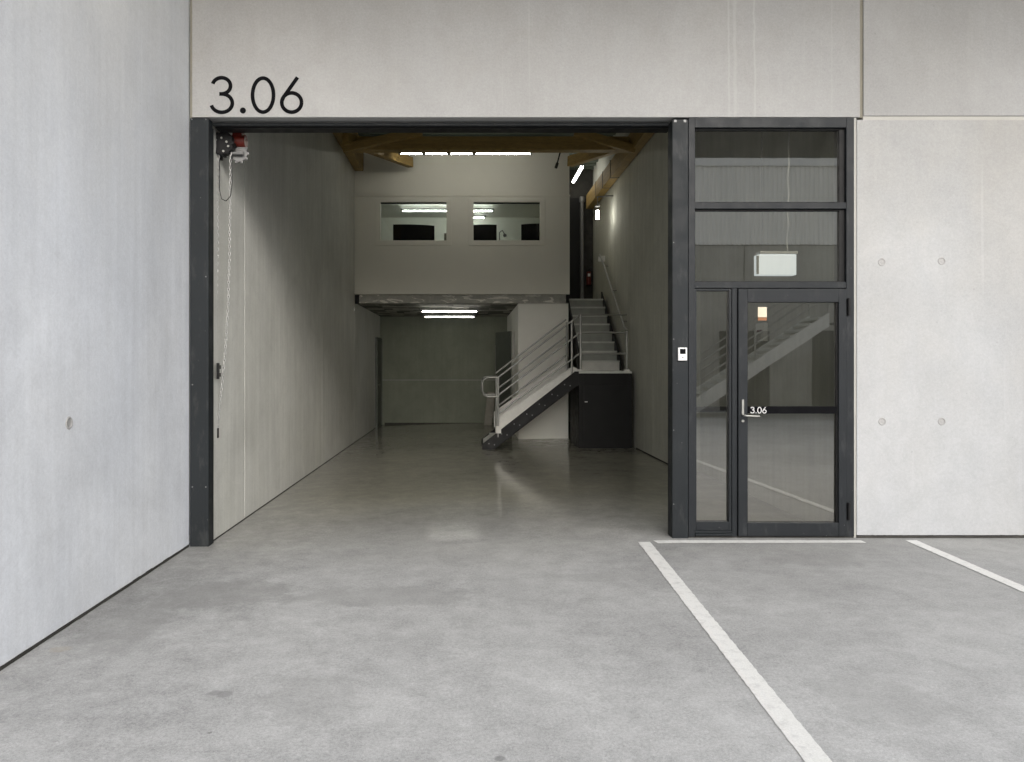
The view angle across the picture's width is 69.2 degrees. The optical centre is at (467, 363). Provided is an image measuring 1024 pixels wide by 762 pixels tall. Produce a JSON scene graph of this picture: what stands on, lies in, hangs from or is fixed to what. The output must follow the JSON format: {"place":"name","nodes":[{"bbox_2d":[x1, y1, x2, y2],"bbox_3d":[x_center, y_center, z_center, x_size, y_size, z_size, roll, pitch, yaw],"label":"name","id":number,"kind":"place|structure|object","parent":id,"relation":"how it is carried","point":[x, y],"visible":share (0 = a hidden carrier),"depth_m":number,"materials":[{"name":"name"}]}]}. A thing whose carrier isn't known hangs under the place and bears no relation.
{"place":"outdoors","nodes":[
{"label":"outdoors","id":0,"kind":"place"},
{"bbox_2d":[393,224,434,239],"bbox_3d":[-1.133,-2.545,15.510,0.865,0.722,0.180,0,0,0],"label":"computer monitor","id":1,"kind":"object","parent":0,"point":[411,232],"visible":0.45,"depth_m":15.44,"materials":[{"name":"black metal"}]},
{"bbox_2d":[474,224,496,239],"bbox_3d":[0.310,-2.544,15.510,0.580,0.720,0.180,0,0,0],"label":"computer monitor","id":2,"kind":"object","parent":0,"point":[485,231],"visible":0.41,"depth_m":15.44,"materials":[{"name":"black metal"}]},
{"bbox_2d":[189,422,804,546],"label":"floor","id":3,"kind":"structure","parent":0,"point":[417,483],"depth_m":8.74,"materials":[{"name":"grey concrete"}]},
{"bbox_2d":[189,0,379,542],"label":"concrete wall","id":4,"kind":"structure","parent":3,"relation":"on","point":[298,392],"depth_m":9.28,"materials":[{"name":"concrete"}]},
{"bbox_2d":[216,363,220,378],"bbox_3d":[-2.276,0.068,6.753,0.028,0.146,0.045,0,0,0],"label":"chain keeper","id":5,"kind":"object","parent":4,"relation":"attached to","point":[218,368],"visible":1,"depth_m":6.73,"materials":[{"name":"black metal"}]},
{"bbox_2d":[216,132,248,437],"bbox_3d":[-2.207,-0.749,6.883,0.326,2.876,0.198,0,0,0],"label":"chain hoist","id":6,"kind":"object","parent":4,"relation":"attached to","point":[233,146],"visible":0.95,"depth_m":6.84,"materials":[{"name":"silver metal"}]},
{"bbox_2d":[333,133,363,170],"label":"timber beam","id":7,"kind":"structure","parent":4,"relation":"attached to","point":[356,160],"depth_m":14.26,"materials":[{"name":"brown wood"}]},
{"bbox_2d":[342,133,412,167],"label":"timber beam","id":8,"kind":"structure","parent":7,"relation":"attached to","point":[404,160],"depth_m":14.01,"materials":[{"name":"brown wood"}]},
{"bbox_2d":[341,133,422,152],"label":"timber beam","id":9,"kind":"structure","parent":7,"relation":"attached to","point":[374,141],"depth_m":12.77,"materials":[{"name":"brown wood"}]},
{"bbox_2d":[349,136,628,152],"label":"timber beam","id":10,"kind":"structure","parent":7,"relation":"attached to","point":[496,144],"depth_m":12.91,"materials":[{"name":"brown wood"}]},
{"bbox_2d":[375,337,381,427],"bbox_3d":[-2.264,0.476,18.960,0.099,2.260,1.020,0,0,0],"label":"side door","id":11,"kind":"structure","parent":4,"relation":"attached to","point":[378,382],"depth_m":18.76,"materials":[{"name":"grey paint"}]},
{"bbox_2d":[378,340,380,426],"bbox_3d":[-2.291,0.501,18.960,0.044,2.210,0.900,0,0,0],"label":"door leaf","id":12,"kind":"structure","parent":11,"relation":"in","point":[379,341],"depth_m":18.97,"materials":[{"name":"grey paint"}]},
{"bbox_2d":[190,118,687,546],"bbox_3d":[-0.255,-0.272,6.654,4.382,3.785,0.311,0,0,0],"label":"garage door frame","id":13,"kind":"object","parent":3,"relation":"on","point":[201,332],"visible":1,"depth_m":6.51,"materials":[{"name":"paint"}]},
{"bbox_2d":[190,0,859,122],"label":"concrete lintel panel","id":14,"kind":"structure","parent":13,"relation":"on","point":[506,61],"depth_m":6.51,"materials":[{"name":"grey concrete"}]},
{"bbox_2d":[210,76,302,113],"bbox_3d":[-1.860,-2.362,6.509,0.824,0.337,0.006,0,0,0],"label":"unit number","id":15,"kind":"object","parent":14,"relation":"attached to","point":[288,91],"visible":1,"depth_m":6.51,"materials":[{"name":"black paint"}]},
{"bbox_2d":[678,348,686,360],"bbox_3d":[1.881,-0.083,6.490,0.078,0.114,0.026,0,0,0],"label":"card reader","id":16,"kind":"object","parent":13,"relation":"attached to","point":[682,354],"visible":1,"depth_m":6.48,"materials":[{"name":"white plastic"}]},
{"bbox_2d":[380,317,576,424],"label":"concrete wall","id":17,"kind":"structure","parent":3,"relation":"on","point":[435,370],"depth_m":19.51,"materials":[{"name":"grey concrete"}]},
{"bbox_2d":[484,345,495,424],"bbox_3d":[0.573,0.557,18.710,0.344,2.046,0.428,0,0,0],"label":"leaning board","id":18,"kind":"object","parent":3,"relation":"on","point":[489,410],"visible":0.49,"depth_m":18.78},
{"bbox_2d":[507,303,567,438],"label":"partition wall","id":19,"kind":"structure","parent":3,"relation":"on","point":[529,324],"depth_m":15.14,"materials":[{"name":"paint"}]},
{"bbox_2d":[355,294,568,316],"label":"mezzanine slab","id":20,"kind":"structure","parent":19,"relation":"on","point":[413,305],"depth_m":15.28,"materials":[{"name":"grey concrete"}]},
{"bbox_2d":[420,309,478,311],"bbox_3d":[-0.407,-1.162,16.260,1.291,0.078,0.050,0,0,0],"label":"tube light","id":21,"kind":"object","parent":20,"relation":"attached to","point":[449,309],"visible":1,"depth_m":16.24,"materials":[{"name":"white plastic"}]},
{"bbox_2d":[423,314,475,317],"bbox_3d":[-0.445,-1.141,17.810,1.264,0.078,0.050,0,0,0],"label":"tube light","id":22,"kind":"object","parent":20,"relation":"attached to","point":[424,315],"visible":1,"depth_m":17.79,"materials":[{"name":"white plastic"}]},
{"bbox_2d":[354,153,569,294],"bbox_3d":[-0.119,-2.882,17.281,4.389,2.943,4.458,0,0,0],"label":"office box","id":23,"kind":"object","parent":20,"relation":"on","point":[515,191],"visible":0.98,"depth_m":15.06,"materials":[{"name":"paint"}]},
{"bbox_2d":[375,199,451,245],"bbox_3d":[-1.111,-2.879,15.092,1.555,0.954,0.075,0,0,0],"label":"window","id":24,"kind":"structure","parent":23,"relation":"in","point":[448,242],"depth_m":15.05,"materials":[{"name":"paint"}]},
{"bbox_2d":[401,208,493,211],"bbox_3d":[-0.503,-3.765,18.160,2.294,0.078,0.050,0,0,0],"label":"tube light","id":25,"kind":"object","parent":23,"relation":"attached to","point":[402,209],"visible":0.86,"depth_m":18.14,"materials":[{"name":"white plastic"}]},
{"bbox_2d":[474,215,485,218],"bbox_3d":[0.141,-3.765,19.010,0.651,0.078,0.050,0,0,0],"label":"tube light","id":26,"kind":"object","parent":23,"relation":"attached to","point":[480,216],"visible":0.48,"depth_m":18.99,"materials":[{"name":"white plastic"}]},
{"bbox_2d":[468,199,544,245],"bbox_3d":[0.790,-2.879,15.092,1.566,0.954,0.075,0,0,0],"label":"window","id":27,"kind":"structure","parent":23,"relation":"in","point":[471,242],"depth_m":15.05,"materials":[{"name":"paint"}]},
{"bbox_2d":[496,331,511,407],"bbox_3d":[0.818,0.396,17.828,0.140,2.320,0.834,0,0,-23],"label":"interior door","id":28,"kind":"structure","parent":19,"relation":"attached to","point":[503,348],"depth_m":17.74,"materials":[{"name":"green paint"}]},
{"bbox_2d":[496,331,511,407],"bbox_3d":[0.860,0.396,17.845,0.050,2.320,0.834,0,0,-23],"label":"door leaf","id":29,"kind":"structure","parent":28,"relation":"in","point":[503,339],"depth_m":17.74,"materials":[{"name":"grey paint"}]},
{"bbox_2d":[584,132,836,520],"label":"concrete wall","id":30,"kind":"structure","parent":3,"relation":"on","point":[791,457],"depth_m":8.93,"materials":[{"name":"grey concrete"}]},
{"bbox_2d":[358,133,615,169],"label":"roof deck","id":31,"kind":"structure","parent":30,"relation":"on","point":[590,165],"depth_m":15.23,"materials":[{"name":"brown wood"}]},
{"bbox_2d":[572,164,583,182],"bbox_3d":[2.530,-4.537,17.085,0.070,0.413,1.410,0,0,0],"label":"tube light","id":32,"kind":"object","parent":31,"relation":"hanging from","point":[578,172],"visible":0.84,"depth_m":17.04,"materials":[{"name":"white plastic"}]},
{"bbox_2d":[595,195,612,218],"bbox_3d":[2.844,-3.269,15.460,0.386,0.505,0.107,0,0,0],"label":"wall lamp","id":33,"kind":"object","parent":30,"relation":"attached to","point":[597,213],"visible":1,"depth_m":15.45,"materials":[{"name":"white"}]},
{"bbox_2d":[599,254,627,362],"bbox_3d":[2.958,-1.213,14.921,0.158,2.399,2.891,0,0,0],"label":"wall handrail","id":34,"kind":"object","parent":30,"relation":"attached to","point":[618,309],"depth_m":14.54,"materials":[{"name":"metal"}]},
{"bbox_2d":[586,133,653,208],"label":"timber beam","id":35,"kind":"structure","parent":30,"relation":"attached to","point":[616,167],"depth_m":14.57,"materials":[{"name":"brown wood"}]},
{"bbox_2d":[567,153,616,166],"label":"timber beam","id":36,"kind":"structure","parent":35,"relation":"attached to","point":[576,159],"depth_m":14.45,"materials":[{"name":"brown wood"}]},
{"bbox_2d":[574,133,635,153],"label":"timber beam","id":37,"kind":"structure","parent":35,"relation":"attached to","point":[613,143],"depth_m":12.77,"materials":[{"name":"brown wood"}]},
{"bbox_2d":[756,322,767,341],"bbox_3d":[3.270,-0.348,8.249,0.060,0.206,0.223,0,0,0],"label":"switch box","id":38,"kind":"object","parent":30,"relation":"attached to","point":[761,332],"visible":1,"depth_m":8.17,"materials":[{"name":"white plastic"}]},
{"bbox_2d":[754,132,797,275],"bbox_3d":[2.851,-1.941,6.875,0.381,2.247,0.110,0,0,0],"label":"emergency light","id":39,"kind":"object","parent":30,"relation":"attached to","point":[774,263],"visible":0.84,"depth_m":6.83,"materials":[{"name":"white plastic"}]},
{"bbox_2d":[687,118,853,537],"bbox_3d":[2.670,-0.314,6.515,1.457,3.700,0.170,0,0,0],"label":"glazed entrance","id":40,"kind":"object","parent":3,"relation":"on","point":[839,293],"visible":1,"depth_m":6.51,"materials":[{"name":"black metal"}]},
{"bbox_2d":[737,289,850,535],"bbox_3d":[2.867,0.430,6.500,0.982,2.175,0.140,0,0,0],"label":"door","id":41,"kind":"structure","parent":40,"relation":"in","point":[745,527],"depth_m":6.50,"materials":[{"name":"black metal"}]},
{"bbox_2d":[854,118,1023,537],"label":"concrete wall","id":42,"kind":"structure","parent":3,"relation":"on","point":[938,328],"depth_m":6.51,"materials":[{"name":"grey concrete"}]},
{"bbox_2d":[856,0,1023,119],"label":"concrete lintel panel","id":43,"kind":"structure","parent":42,"relation":"on","point":[941,59],"depth_m":6.51,"materials":[{"name":"grey concrete"}]},
{"bbox_2d":[474,153,531,154],"bbox_3d":[0.656,-3.950,13.860,1.109,0.078,0.050,0,0,0],"label":"tube light","id":44,"kind":"object","parent":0,"point":[502,153],"visible":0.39,"depth_m":13.85,"materials":[{"name":"white plastic"}]},
{"bbox_2d":[0,538,1023,761],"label":"ground","id":45,"kind":"structure","parent":0,"point":[869,650],"depth_m":3.94,"materials":[{"name":"grey concrete"}]},
{"bbox_2d":[0,0,188,670],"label":"concrete wall","id":46,"kind":"structure","parent":45,"relation":"on","point":[94,304],"depth_m":4.80,"materials":[{"name":"grey concrete"}]},
{"bbox_2d":[639,542,831,761],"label":"parking line","id":47,"kind":"object","parent":45,"relation":"on","point":[807,747],"visible":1,"depth_m":3.69,"materials":[{"name":"paint"}]},
{"bbox_2d":[653,540,865,542],"bbox_3d":[2.506,1.533,6.365,1.799,0.003,0.108,0,0,0],"label":"threshold line","id":48,"kind":"object","parent":45,"relation":"on","point":[758,541],"visible":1,"depth_m":6.37,"materials":[{"name":"paint"}]},
{"bbox_2d":[906,540,1023,591],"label":"parking line","id":49,"kind":"object","parent":45,"relation":"on","point":[1015,585],"visible":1,"depth_m":5.60,"materials":[{"name":"paint"}]},
{"bbox_2d":[521,223,538,239],"bbox_3d":[1.430,-2.554,15.510,0.640,0.740,0.180,0,0,0],"label":"computer monitor","id":50,"kind":"object","parent":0,"point":[529,231],"visible":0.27,"depth_m":15.44,"materials":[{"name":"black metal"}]},
{"bbox_2d":[481,292,631,449],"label":"staircase","id":51,"kind":"structure","parent":0,"point":[600,409],"depth_m":13.41,"materials":[{"name":"black metal"}]},
{"bbox_2d":[554,153,560,168],"bbox_3d":[1.734,-3.993,14.010,0.195,0.600,0.053,0,0,0],"label":"hanging rod","id":52,"kind":"object","parent":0,"point":[556,165],"visible":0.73,"depth_m":14.00,"materials":[{"name":"black metal"}]},
{"bbox_2d":[569,170,592,298],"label":"corridor wall","id":53,"kind":"structure","parent":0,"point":[582,185],"depth_m":17.96,"materials":[{"name":"black metal"}]},
{"bbox_2d":[569,198,578,298],"bbox_3d":[2.397,-2.711,17.945,0.595,2.605,0.029,0,0,0],"label":"door leaf","id":54,"kind":"structure","parent":53,"relation":"in","point":[574,202],"depth_m":17.93,"materials":[{"name":"black metal"}]},
{"bbox_2d":[579,196,584,298],"bbox_3d":[2.758,-2.716,17.880,0.140,2.615,0.136,0,0,0],"label":"drain pipe","id":55,"kind":"object","parent":53,"relation":"attached to","point":[581,199],"visible":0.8,"depth_m":17.84,"materials":[{"name":"grey metal"}]},
{"bbox_2d":[586,269,592,284],"bbox_3d":[2.933,-2.091,17.867,0.146,0.390,0.115,0,0,0],"label":"fire extinguisher","id":56,"kind":"object","parent":53,"relation":"attached to","point":[588,278],"visible":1,"depth_m":17.83,"materials":[{"name":"red metal"}]}
]}

